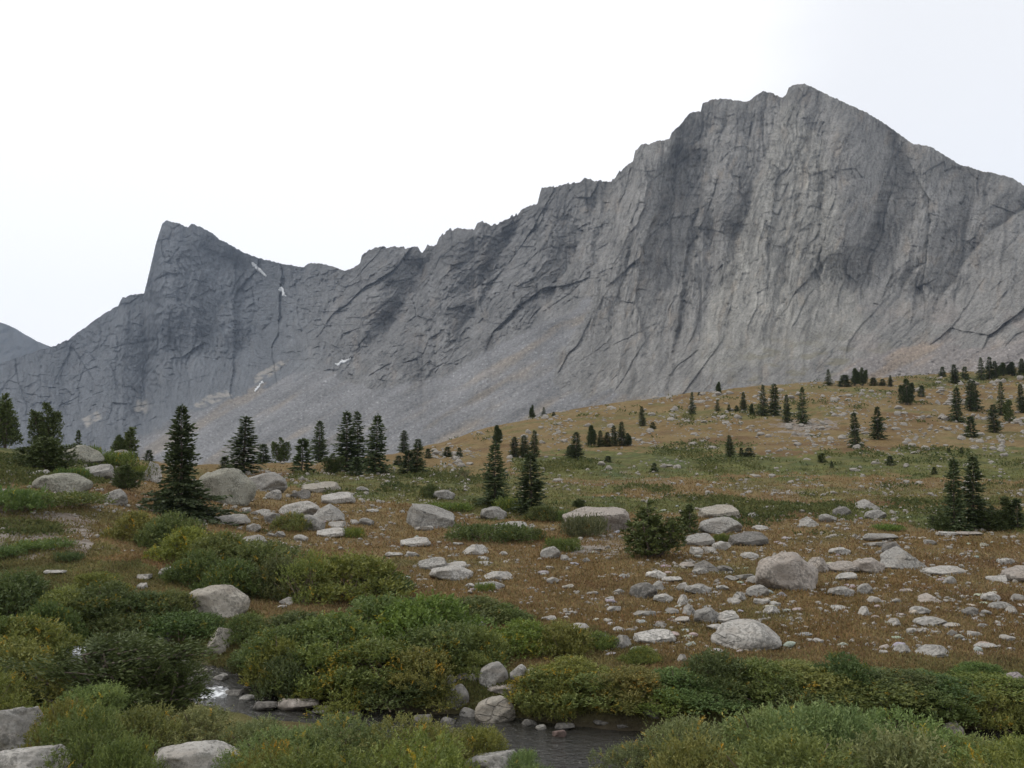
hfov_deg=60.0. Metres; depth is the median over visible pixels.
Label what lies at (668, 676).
willow shrub
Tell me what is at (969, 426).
fir tree
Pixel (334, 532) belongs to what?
boulder
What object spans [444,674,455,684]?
boulder
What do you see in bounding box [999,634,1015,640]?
boulder
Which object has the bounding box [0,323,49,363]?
hill
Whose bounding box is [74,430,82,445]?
fir tree
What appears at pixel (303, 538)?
boulder
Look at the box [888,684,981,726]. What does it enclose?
willow shrub
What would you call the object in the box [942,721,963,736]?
boulder
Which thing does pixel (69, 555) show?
willow shrub
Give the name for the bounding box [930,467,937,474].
fir tree
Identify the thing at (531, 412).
fir tree
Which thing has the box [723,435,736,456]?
fir tree
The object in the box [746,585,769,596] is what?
boulder
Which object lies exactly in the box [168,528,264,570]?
willow shrub
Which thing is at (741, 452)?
fir tree
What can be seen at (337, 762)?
willow shrub
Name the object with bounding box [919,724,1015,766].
willow shrub
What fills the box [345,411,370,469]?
fir tree
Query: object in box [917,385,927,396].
fir tree
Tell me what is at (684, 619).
boulder
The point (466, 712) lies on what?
boulder
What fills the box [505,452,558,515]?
fir tree
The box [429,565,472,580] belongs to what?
boulder
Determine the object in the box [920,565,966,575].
boulder
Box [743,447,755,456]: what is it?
fir tree
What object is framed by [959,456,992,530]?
fir tree
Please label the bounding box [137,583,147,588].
boulder
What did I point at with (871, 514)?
boulder
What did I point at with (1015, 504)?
fir tree
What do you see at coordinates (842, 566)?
boulder
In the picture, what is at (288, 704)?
boulder
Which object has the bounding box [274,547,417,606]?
willow shrub
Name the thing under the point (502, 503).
willow shrub
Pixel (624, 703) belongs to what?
willow shrub
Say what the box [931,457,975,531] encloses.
fir tree
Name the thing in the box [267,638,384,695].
willow shrub
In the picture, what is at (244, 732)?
willow shrub
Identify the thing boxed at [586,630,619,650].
willow shrub
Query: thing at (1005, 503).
fir tree
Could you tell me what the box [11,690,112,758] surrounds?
willow shrub
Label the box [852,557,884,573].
boulder
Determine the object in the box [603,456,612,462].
fir tree
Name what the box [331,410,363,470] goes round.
fir tree
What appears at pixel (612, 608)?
boulder
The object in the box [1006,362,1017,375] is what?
pine tree
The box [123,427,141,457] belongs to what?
pine tree
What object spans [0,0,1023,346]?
sky
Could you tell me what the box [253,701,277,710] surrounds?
boulder
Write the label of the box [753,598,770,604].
boulder
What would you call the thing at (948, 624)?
boulder
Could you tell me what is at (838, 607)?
boulder
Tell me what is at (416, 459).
fir tree
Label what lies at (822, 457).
fir tree
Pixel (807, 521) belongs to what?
boulder
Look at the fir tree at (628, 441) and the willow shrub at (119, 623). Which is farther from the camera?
the fir tree at (628, 441)
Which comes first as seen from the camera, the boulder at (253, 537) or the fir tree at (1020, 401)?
the boulder at (253, 537)
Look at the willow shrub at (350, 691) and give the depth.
15.11 m
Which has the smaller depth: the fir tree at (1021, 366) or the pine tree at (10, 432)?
the pine tree at (10, 432)
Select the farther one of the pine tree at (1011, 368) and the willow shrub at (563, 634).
the pine tree at (1011, 368)
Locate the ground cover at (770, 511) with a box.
[0,371,1023,535]
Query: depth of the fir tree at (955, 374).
200.84 m
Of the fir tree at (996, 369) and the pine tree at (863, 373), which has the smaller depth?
the pine tree at (863, 373)
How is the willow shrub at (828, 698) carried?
on the ground at (632, 455)
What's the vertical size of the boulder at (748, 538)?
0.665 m
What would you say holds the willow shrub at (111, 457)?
on the ground at (632, 455)
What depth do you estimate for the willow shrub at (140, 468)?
45.85 m
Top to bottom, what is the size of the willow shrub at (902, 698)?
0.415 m
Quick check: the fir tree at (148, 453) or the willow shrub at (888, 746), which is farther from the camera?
the fir tree at (148, 453)
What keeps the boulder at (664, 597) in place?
on the ground at (632, 455)
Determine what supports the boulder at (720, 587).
on the ground at (632, 455)
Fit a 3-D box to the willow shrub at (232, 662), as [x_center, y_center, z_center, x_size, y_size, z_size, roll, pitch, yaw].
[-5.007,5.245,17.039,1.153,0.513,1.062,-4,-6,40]
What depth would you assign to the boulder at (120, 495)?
34.16 m
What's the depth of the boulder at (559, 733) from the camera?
13.80 m
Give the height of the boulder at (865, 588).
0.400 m
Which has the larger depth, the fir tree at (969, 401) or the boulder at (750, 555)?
the fir tree at (969, 401)
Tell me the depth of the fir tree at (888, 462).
75.78 m
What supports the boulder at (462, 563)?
on the ground at (632, 455)
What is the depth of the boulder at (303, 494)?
49.32 m
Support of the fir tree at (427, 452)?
on the ground at (632, 455)
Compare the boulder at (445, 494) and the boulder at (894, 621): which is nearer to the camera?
the boulder at (894, 621)
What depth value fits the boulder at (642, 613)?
20.81 m
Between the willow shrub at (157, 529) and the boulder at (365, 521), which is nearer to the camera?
the willow shrub at (157, 529)
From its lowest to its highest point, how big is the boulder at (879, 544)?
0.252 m
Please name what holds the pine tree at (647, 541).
on the ground at (632, 455)
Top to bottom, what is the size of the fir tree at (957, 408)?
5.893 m
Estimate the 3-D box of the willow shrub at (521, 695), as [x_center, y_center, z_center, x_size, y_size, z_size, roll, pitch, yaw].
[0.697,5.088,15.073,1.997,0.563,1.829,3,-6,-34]
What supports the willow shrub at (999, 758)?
on the ground at (632, 455)
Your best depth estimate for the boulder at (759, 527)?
37.76 m
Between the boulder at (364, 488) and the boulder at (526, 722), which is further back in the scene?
the boulder at (364, 488)
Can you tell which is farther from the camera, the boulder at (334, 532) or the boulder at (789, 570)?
the boulder at (334, 532)
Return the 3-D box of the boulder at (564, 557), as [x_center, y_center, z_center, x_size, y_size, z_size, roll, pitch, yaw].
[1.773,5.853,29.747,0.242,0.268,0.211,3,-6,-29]
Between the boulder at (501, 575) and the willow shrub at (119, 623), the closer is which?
the willow shrub at (119, 623)
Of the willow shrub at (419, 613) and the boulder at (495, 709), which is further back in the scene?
the willow shrub at (419, 613)
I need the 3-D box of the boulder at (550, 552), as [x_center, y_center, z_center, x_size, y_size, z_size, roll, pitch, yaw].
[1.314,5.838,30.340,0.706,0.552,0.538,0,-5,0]
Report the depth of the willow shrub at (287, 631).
16.64 m
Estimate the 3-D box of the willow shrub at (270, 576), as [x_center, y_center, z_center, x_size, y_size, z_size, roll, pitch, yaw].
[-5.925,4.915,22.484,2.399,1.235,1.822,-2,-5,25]
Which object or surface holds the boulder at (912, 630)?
on the ground at (632, 455)
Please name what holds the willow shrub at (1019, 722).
on the ground at (632, 455)
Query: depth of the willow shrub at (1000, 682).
14.88 m
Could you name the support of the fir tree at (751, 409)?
on the ground at (632, 455)
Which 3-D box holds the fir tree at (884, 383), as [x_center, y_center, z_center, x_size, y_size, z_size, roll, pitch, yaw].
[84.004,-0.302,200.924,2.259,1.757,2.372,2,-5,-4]
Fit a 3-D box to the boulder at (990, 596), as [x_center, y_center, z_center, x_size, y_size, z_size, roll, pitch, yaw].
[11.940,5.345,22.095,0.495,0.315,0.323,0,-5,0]
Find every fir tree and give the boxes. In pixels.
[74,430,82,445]
[136,404,249,525]
[141,450,155,460]
[218,456,230,468]
[221,416,262,473]
[253,444,274,463]
[287,438,317,473]
[307,420,329,462]
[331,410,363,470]
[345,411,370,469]
[348,457,367,475]
[361,414,394,473]
[392,455,402,464]
[397,430,411,452]
[397,450,415,472]
[406,438,428,474]
[422,448,432,458]
[441,447,451,456]
[456,447,462,455]
[471,440,511,506]
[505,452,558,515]
[508,437,519,456]
[517,435,529,456]
[527,430,540,455]
[529,405,535,417]
[562,446,570,457]
[566,432,584,459]
[585,425,597,444]
[596,430,604,446]
[601,432,613,446]
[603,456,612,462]
[610,425,618,445]
[617,421,626,445]
[624,433,632,445]
[637,406,647,425]
[649,422,655,428]
[650,463,657,471]
[687,392,696,413]
[713,400,721,411]
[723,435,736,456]
[737,448,744,456]
[738,392,747,410]
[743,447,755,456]
[749,403,755,414]
[755,384,769,415]
[767,383,782,415]
[781,394,793,422]
[794,387,810,423]
[816,453,827,461]
[823,369,833,385]
[836,375,855,386]
[847,411,864,447]
[867,377,879,385]
[867,406,890,439]
[879,379,886,385]
[883,455,896,465]
[886,375,893,386]
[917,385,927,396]
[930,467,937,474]
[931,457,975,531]
[937,367,946,376]
[947,387,966,422]
[948,364,960,382]
[959,366,971,379]
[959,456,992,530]
[962,416,981,437]
[963,380,976,410]
[971,380,984,410]
[975,357,987,379]
[982,357,995,378]
[984,405,1003,432]
[992,361,999,377]
[993,381,1005,414]
[998,496,1017,527]
[1002,399,1015,422]
[1007,498,1023,528]
[1014,384,1023,412]
[1015,358,1023,374]
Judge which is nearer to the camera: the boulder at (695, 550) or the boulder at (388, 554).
the boulder at (388, 554)
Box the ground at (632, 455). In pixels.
[0,369,1023,767]
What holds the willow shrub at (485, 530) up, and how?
on the ground at (632, 455)
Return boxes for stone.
[537,570,548,574]
[562,584,573,588]
[605,599,616,602]
[613,626,624,630]
[782,641,795,647]
[798,632,812,635]
[879,644,888,649]
[891,642,905,647]
[899,589,912,592]
[917,628,925,632]
[973,646,982,651]
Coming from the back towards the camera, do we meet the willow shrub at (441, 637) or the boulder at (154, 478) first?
the boulder at (154, 478)
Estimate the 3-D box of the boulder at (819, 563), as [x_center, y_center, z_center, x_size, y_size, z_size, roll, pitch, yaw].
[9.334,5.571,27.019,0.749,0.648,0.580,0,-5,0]
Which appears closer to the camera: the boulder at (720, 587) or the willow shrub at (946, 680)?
the willow shrub at (946, 680)
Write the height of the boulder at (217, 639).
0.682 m
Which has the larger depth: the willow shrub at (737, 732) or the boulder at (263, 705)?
the boulder at (263, 705)
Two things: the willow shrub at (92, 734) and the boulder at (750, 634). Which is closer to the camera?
the willow shrub at (92, 734)
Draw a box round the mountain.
[0,83,1023,464]
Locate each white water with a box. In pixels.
[66,646,84,654]
[198,685,228,698]
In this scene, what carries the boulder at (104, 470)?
on the ground at (632, 455)
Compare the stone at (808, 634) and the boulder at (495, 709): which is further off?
the stone at (808, 634)
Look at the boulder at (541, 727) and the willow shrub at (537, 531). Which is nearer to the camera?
the boulder at (541, 727)
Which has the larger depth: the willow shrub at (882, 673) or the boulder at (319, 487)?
the boulder at (319, 487)
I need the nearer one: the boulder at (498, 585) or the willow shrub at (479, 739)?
the willow shrub at (479, 739)
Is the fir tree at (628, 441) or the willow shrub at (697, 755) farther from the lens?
the fir tree at (628, 441)
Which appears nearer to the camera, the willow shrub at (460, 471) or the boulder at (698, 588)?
the boulder at (698, 588)
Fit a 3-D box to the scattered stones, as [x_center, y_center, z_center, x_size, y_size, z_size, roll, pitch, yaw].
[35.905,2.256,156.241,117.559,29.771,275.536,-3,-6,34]
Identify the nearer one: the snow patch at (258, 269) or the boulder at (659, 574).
the boulder at (659, 574)
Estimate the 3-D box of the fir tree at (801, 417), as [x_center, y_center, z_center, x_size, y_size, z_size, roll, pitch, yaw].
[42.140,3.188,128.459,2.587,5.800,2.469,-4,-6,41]
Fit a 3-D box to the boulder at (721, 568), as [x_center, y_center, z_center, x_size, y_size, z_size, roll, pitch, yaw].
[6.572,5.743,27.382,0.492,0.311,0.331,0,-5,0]
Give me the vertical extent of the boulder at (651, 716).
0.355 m
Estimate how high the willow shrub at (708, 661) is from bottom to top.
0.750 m
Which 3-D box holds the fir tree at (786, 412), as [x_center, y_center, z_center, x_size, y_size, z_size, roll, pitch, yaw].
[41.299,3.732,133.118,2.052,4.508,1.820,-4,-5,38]
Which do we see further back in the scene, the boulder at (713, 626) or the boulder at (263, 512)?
the boulder at (263, 512)
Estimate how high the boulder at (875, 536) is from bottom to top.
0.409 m
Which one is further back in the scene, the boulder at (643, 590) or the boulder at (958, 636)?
the boulder at (643, 590)
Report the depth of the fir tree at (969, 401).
151.92 m
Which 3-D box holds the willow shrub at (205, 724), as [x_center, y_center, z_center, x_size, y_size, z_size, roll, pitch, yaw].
[-4.024,4.515,11.549,1.897,0.739,1.868,-2,-5,26]
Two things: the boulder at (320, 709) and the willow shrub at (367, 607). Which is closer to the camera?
the boulder at (320, 709)
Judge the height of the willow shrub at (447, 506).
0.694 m
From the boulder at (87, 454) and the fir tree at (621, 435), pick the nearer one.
the boulder at (87, 454)
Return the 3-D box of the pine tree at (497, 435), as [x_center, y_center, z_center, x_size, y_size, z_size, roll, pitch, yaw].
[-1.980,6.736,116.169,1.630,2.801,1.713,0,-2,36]
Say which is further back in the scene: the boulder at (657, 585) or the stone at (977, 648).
the boulder at (657, 585)
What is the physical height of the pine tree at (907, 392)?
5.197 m
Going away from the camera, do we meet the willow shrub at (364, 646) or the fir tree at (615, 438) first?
the willow shrub at (364, 646)
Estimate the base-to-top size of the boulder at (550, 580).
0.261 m
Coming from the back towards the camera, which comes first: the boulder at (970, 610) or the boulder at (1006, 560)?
the boulder at (1006, 560)
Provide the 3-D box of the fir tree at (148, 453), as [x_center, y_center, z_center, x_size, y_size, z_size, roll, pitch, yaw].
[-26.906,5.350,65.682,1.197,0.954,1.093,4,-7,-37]
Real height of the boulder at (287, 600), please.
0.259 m
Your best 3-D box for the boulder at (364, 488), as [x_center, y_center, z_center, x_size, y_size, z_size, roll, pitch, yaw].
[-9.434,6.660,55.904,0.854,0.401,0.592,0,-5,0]
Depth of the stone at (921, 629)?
18.92 m
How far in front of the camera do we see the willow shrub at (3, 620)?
15.82 m
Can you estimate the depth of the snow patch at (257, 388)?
1914.72 m
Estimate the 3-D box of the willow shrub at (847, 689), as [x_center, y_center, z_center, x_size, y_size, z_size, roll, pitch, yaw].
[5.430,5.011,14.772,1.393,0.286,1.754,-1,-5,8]
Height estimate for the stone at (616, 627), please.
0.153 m
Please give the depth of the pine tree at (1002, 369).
211.80 m
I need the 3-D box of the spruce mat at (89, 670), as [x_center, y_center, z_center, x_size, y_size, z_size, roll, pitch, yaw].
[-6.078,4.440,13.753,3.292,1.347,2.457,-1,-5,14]
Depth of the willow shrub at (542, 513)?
41.32 m
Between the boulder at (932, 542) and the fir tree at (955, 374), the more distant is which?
the fir tree at (955, 374)
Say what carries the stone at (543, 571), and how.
on the ground at (632, 455)
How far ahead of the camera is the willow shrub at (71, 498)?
31.49 m
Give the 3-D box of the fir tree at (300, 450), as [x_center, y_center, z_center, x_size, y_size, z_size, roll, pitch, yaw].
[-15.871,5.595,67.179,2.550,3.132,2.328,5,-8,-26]
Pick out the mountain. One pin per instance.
(802, 233)
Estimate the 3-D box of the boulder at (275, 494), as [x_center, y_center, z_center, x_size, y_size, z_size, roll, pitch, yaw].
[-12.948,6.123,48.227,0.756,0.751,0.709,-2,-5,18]
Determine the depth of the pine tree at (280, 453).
81.58 m
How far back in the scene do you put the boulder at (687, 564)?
28.12 m
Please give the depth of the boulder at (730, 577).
25.89 m
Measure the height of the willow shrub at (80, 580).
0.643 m
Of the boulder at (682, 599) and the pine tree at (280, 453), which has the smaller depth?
the boulder at (682, 599)
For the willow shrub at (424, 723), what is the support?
on the ground at (632, 455)
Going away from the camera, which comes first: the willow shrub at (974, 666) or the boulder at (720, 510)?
the willow shrub at (974, 666)
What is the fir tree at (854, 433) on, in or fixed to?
on the ground at (632, 455)
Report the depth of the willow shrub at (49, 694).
13.15 m
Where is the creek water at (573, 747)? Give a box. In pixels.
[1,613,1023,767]
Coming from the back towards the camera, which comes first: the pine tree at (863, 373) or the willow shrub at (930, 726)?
the pine tree at (863, 373)
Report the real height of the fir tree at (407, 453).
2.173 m
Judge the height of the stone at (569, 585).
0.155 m
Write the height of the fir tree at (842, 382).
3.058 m
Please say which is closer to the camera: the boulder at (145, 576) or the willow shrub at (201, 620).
the willow shrub at (201, 620)
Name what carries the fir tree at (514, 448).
on the ground at (632, 455)
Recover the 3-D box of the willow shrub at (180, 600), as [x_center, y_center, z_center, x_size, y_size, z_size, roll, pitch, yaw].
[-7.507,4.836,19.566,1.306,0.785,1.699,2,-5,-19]
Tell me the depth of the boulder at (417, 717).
14.60 m
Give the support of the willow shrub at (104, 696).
on the ground at (632, 455)
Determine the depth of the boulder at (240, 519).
35.54 m
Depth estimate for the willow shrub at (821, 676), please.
14.54 m
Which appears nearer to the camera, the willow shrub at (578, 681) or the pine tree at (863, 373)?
the willow shrub at (578, 681)
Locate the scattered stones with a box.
[0,370,1023,651]
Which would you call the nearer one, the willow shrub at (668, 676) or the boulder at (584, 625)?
the willow shrub at (668, 676)
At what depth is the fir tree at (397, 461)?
81.10 m
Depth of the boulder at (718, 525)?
36.91 m
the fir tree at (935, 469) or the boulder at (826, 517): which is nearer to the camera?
the boulder at (826, 517)
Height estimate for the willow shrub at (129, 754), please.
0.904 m
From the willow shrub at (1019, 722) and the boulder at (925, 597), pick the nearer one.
the willow shrub at (1019, 722)
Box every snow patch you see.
[252,262,266,276]
[254,381,263,391]
[279,287,285,295]
[335,358,350,365]
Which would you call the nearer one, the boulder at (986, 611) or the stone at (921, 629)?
the stone at (921, 629)
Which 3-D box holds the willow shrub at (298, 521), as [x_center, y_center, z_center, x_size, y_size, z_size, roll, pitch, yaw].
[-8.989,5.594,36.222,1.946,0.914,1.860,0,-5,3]
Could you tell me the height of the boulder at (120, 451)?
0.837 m
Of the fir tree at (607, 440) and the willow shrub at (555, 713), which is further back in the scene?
the fir tree at (607, 440)
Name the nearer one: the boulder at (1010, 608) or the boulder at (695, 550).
the boulder at (1010, 608)
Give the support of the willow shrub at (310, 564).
on the ground at (632, 455)
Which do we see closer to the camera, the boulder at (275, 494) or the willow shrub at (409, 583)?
the willow shrub at (409, 583)
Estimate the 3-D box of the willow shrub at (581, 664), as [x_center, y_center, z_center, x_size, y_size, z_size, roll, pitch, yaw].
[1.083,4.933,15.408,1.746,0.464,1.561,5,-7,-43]
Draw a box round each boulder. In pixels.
[0,706,53,750]
[0,744,84,767]
[32,473,92,493]
[43,570,66,573]
[61,445,103,465]
[85,464,114,479]
[103,489,127,505]
[114,450,129,454]
[137,574,151,579]
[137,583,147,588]
[143,461,161,482]
[151,740,238,767]
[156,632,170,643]
[185,584,249,617]
[195,468,256,505]
[205,627,234,653]
[210,514,250,524]
[213,673,228,679]
[225,689,243,695]
[239,507,250,511]
[239,695,256,700]
[243,534,266,542]
[246,523,260,531]
[249,472,287,492]
[251,509,270,515]
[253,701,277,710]
[264,512,279,522]
[265,490,281,499]
[274,531,285,536]
[277,698,318,710]
[279,501,319,514]
[279,597,292,604]
[290,490,310,498]
[294,535,308,541]
[302,481,340,492]
[302,515,325,530]
[312,705,331,713]
[314,504,344,521]
[316,527,344,536]
[321,492,355,503]
[328,521,345,527]
[350,519,358,524]
[356,486,368,491]
[359,518,373,524]
[365,509,378,511]
[385,552,402,556]
[400,537,430,546]
[406,503,454,527]
[406,551,418,556]
[414,526,433,530]
[414,714,431,721]
[418,557,447,570]
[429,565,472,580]
[433,490,454,499]
[440,717,455,723]
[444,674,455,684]
[446,684,468,709]
[447,561,467,567]
[456,673,468,680]
[459,707,474,716]
[464,544,488,554]
[464,750,526,767]
[469,673,478,681]
[475,695,515,722]
[476,581,504,588]
[478,661,507,687]
[480,506,506,519]
[484,571,512,579]
[488,684,516,695]
[495,521,529,528]
[510,664,526,681]
[522,719,536,725]
[536,724,545,729]
[540,546,560,558]
[541,615,555,619]
[546,577,558,583]
[552,730,565,736]
[555,722,574,729]
[560,554,568,559]
[562,506,629,531]
[574,623,588,628]
[593,720,608,724]
[606,606,620,611]
[613,635,631,648]
[617,725,627,728]
[629,582,656,598]
[633,611,655,615]
[633,629,675,643]
[643,701,662,718]
[645,570,665,579]
[653,581,663,589]
[653,593,672,602]
[654,622,665,626]
[662,576,681,581]
[665,608,678,613]
[674,616,689,622]
[676,582,687,590]
[677,594,687,604]
[677,654,686,660]
[679,562,693,567]
[682,603,694,614]
[684,584,711,594]
[685,533,714,546]
[689,546,703,554]
[692,568,707,574]
[693,560,718,572]
[694,607,718,623]
[698,504,739,517]
[698,517,741,533]
[704,546,715,552]
[707,624,720,629]
[711,619,781,651]
[712,541,730,550]
[716,585,728,589]
[717,565,732,571]
[717,610,739,622]
[724,575,738,580]
[727,597,740,604]
[728,531,768,545]
[732,592,746,600]
[735,574,753,579]
[740,552,758,558]
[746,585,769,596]
[747,576,754,582]
[752,525,768,529]
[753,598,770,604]
[755,552,817,590]
[763,606,779,613]
[769,601,780,605]
[799,516,819,526]
[808,556,828,572]
[813,638,823,642]
[819,514,836,521]
[827,561,859,572]
[827,586,854,596]
[828,547,850,554]
[831,605,846,610]
[832,506,850,516]
[835,572,856,580]
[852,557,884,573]
[854,499,880,509]
[857,583,872,594]
[858,606,869,615]
[862,533,897,540]
[864,510,886,518]
[865,542,884,546]
[866,596,881,602]
[880,546,926,569]
[881,542,900,551]
[887,618,900,625]
[892,644,909,653]
[906,628,916,633]
[909,606,929,614]
[912,616,946,626]
[915,644,950,657]
[917,593,940,602]
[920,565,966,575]
[923,539,936,544]
[937,531,957,535]
[942,622,959,626]
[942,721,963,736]
[943,576,956,583]
[947,629,956,635]
[953,634,963,639]
[957,531,982,535]
[961,607,978,615]
[967,631,981,636]
[973,643,997,647]
[980,592,1000,601]
[981,610,991,614]
[985,575,1007,582]
[987,601,1011,609]
[998,558,1014,564]
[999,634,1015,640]
[1000,565,1023,581]
[1002,672,1023,687]
[1005,606,1016,613]
[1011,594,1023,600]
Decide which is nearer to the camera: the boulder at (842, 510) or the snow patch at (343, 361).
the boulder at (842, 510)
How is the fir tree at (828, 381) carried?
on the ground at (632, 455)
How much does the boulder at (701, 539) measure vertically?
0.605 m
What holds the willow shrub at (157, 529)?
on the ground at (632, 455)
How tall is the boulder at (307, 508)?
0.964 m
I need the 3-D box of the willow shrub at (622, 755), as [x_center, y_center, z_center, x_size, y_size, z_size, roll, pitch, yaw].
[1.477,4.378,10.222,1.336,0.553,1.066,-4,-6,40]
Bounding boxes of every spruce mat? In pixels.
[0,626,220,719]
[108,651,213,712]
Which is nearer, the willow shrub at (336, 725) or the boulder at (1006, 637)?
the willow shrub at (336, 725)
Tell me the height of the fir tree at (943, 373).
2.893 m
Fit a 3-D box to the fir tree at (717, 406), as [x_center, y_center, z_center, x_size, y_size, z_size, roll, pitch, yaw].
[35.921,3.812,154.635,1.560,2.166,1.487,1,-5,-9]
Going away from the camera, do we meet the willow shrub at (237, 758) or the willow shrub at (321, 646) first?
the willow shrub at (237, 758)
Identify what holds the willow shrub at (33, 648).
on the ground at (632, 455)
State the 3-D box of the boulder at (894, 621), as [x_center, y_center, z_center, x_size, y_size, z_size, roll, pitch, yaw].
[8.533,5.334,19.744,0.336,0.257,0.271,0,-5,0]
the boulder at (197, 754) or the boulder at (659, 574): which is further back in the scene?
the boulder at (659, 574)
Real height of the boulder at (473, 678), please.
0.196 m
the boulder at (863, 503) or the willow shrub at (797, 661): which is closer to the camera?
the willow shrub at (797, 661)
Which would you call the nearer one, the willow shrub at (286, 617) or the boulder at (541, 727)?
the boulder at (541, 727)
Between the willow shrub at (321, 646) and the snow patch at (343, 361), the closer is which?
the willow shrub at (321, 646)
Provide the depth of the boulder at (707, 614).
19.94 m
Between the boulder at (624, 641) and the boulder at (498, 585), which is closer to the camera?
the boulder at (624, 641)
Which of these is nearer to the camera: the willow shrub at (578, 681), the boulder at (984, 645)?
the willow shrub at (578, 681)
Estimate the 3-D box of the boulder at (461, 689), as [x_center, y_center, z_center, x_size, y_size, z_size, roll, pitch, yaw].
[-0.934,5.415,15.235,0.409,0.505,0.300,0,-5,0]
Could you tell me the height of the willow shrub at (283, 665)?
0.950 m
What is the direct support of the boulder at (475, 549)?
on the ground at (632, 455)
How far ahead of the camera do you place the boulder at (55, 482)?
34.70 m
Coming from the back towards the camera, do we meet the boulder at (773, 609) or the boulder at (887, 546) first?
the boulder at (887, 546)
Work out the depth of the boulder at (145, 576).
22.95 m
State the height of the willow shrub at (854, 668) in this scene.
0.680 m
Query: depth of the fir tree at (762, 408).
146.34 m
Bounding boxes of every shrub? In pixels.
[0,479,57,514]
[0,542,30,557]
[0,566,73,618]
[0,611,88,656]
[0,613,30,649]
[0,630,68,680]
[0,660,85,709]
[0,666,55,713]
[1,487,117,508]
[9,436,78,469]
[11,536,78,551]
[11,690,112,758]
[13,598,93,653]
[17,582,106,630]
[27,699,152,767]
[28,676,143,741]
[49,576,154,623]
[51,550,85,561]
[53,466,91,477]
[66,569,134,592]
[76,611,166,643]
[83,729,170,767]
[84,444,104,454]
[88,588,185,623]
[94,698,203,765]
[98,508,154,541]
[99,448,139,465]
[111,464,148,489]
[130,463,157,477]
[132,507,209,551]
[137,608,227,640]
[138,700,262,758]
[142,524,217,562]
[148,586,202,620]
[156,546,235,586]
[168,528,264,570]
[188,556,275,597]
[208,610,272,645]
[210,537,308,582]
[210,711,305,767]
[211,721,346,767]
[223,734,314,767]
[224,645,250,672]
[229,620,327,668]
[236,554,316,601]
[236,635,321,690]
[248,646,322,700]
[249,732,394,767]
[257,608,317,634]
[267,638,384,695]
[267,709,412,767]
[269,510,312,531]
[274,543,343,605]
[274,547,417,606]
[288,672,378,718]
[291,607,393,668]
[316,634,425,689]
[338,707,473,767]
[341,525,366,537]
[344,590,435,636]
[348,571,417,593]
[348,677,432,714]
[357,723,488,767]
[368,588,499,648]
[376,643,463,691]
[387,618,518,673]
[389,672,455,697]
[405,685,467,712]
[413,721,510,764]
[419,483,438,497]
[426,500,473,511]
[444,518,539,542]
[446,649,494,679]
[448,624,523,663]
[449,469,472,479]
[450,593,523,625]
[473,581,495,591]
[485,601,535,624]
[489,617,577,658]
[491,493,522,511]
[498,526,547,542]
[499,665,597,709]
[502,747,553,767]
[518,681,589,723]
[520,504,561,521]
[523,618,594,659]
[525,653,617,687]
[542,670,644,709]
[543,532,583,551]
[555,507,576,521]
[558,507,611,537]
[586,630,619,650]
[586,735,676,767]
[587,681,650,715]
[588,662,671,703]
[615,644,663,665]
[617,706,749,767]
[628,686,704,718]
[633,665,724,702]
[642,722,770,767]
[661,682,769,714]
[670,646,756,698]
[679,672,762,704]
[709,696,807,765]
[710,713,909,767]
[713,532,732,541]
[716,653,814,703]
[725,675,824,719]
[749,659,873,701]
[749,693,893,767]
[771,658,817,681]
[791,678,881,719]
[801,648,880,691]
[811,678,876,703]
[825,718,996,767]
[827,676,936,712]
[828,666,935,703]
[831,703,1001,767]
[869,523,906,531]
[884,666,951,693]
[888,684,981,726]
[899,666,1007,704]
[908,733,1023,767]
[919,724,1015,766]
[940,682,1023,735]
[945,660,1011,681]
[945,670,1023,701]
[991,684,1023,733]
[993,731,1023,767]
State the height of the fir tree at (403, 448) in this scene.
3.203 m
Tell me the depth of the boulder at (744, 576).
25.89 m
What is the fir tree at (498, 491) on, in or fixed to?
on the ground at (632, 455)
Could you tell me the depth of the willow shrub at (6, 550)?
24.00 m
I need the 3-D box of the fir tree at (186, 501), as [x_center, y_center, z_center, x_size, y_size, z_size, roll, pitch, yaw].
[-13.148,3.345,35.656,5.149,5.156,4.721,-4,-6,40]
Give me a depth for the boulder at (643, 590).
23.53 m
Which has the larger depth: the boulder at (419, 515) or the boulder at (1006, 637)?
the boulder at (419, 515)
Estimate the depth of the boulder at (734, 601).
22.41 m
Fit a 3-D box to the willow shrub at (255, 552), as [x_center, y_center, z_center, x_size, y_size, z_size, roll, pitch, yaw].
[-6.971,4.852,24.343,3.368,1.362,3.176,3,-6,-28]
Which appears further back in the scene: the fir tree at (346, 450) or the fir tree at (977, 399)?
the fir tree at (977, 399)
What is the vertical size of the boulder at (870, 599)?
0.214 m
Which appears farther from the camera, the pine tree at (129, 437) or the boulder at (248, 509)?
the pine tree at (129, 437)
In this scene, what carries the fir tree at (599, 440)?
on the ground at (632, 455)
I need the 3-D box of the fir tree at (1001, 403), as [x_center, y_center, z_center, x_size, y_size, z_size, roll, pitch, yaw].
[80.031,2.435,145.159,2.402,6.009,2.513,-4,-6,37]
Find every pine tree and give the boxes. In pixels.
[0,393,23,447]
[26,402,64,445]
[110,434,125,451]
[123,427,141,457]
[270,437,291,461]
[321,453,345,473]
[491,425,503,443]
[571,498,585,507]
[619,499,689,557]
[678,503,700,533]
[715,382,721,392]
[850,368,860,385]
[859,367,867,384]
[897,379,915,404]
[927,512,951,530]
[975,506,1014,530]
[997,362,1009,375]
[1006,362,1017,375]
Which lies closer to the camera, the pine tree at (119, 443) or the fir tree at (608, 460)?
the pine tree at (119, 443)
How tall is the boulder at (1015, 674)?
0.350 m
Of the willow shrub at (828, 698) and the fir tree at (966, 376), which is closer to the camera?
the willow shrub at (828, 698)

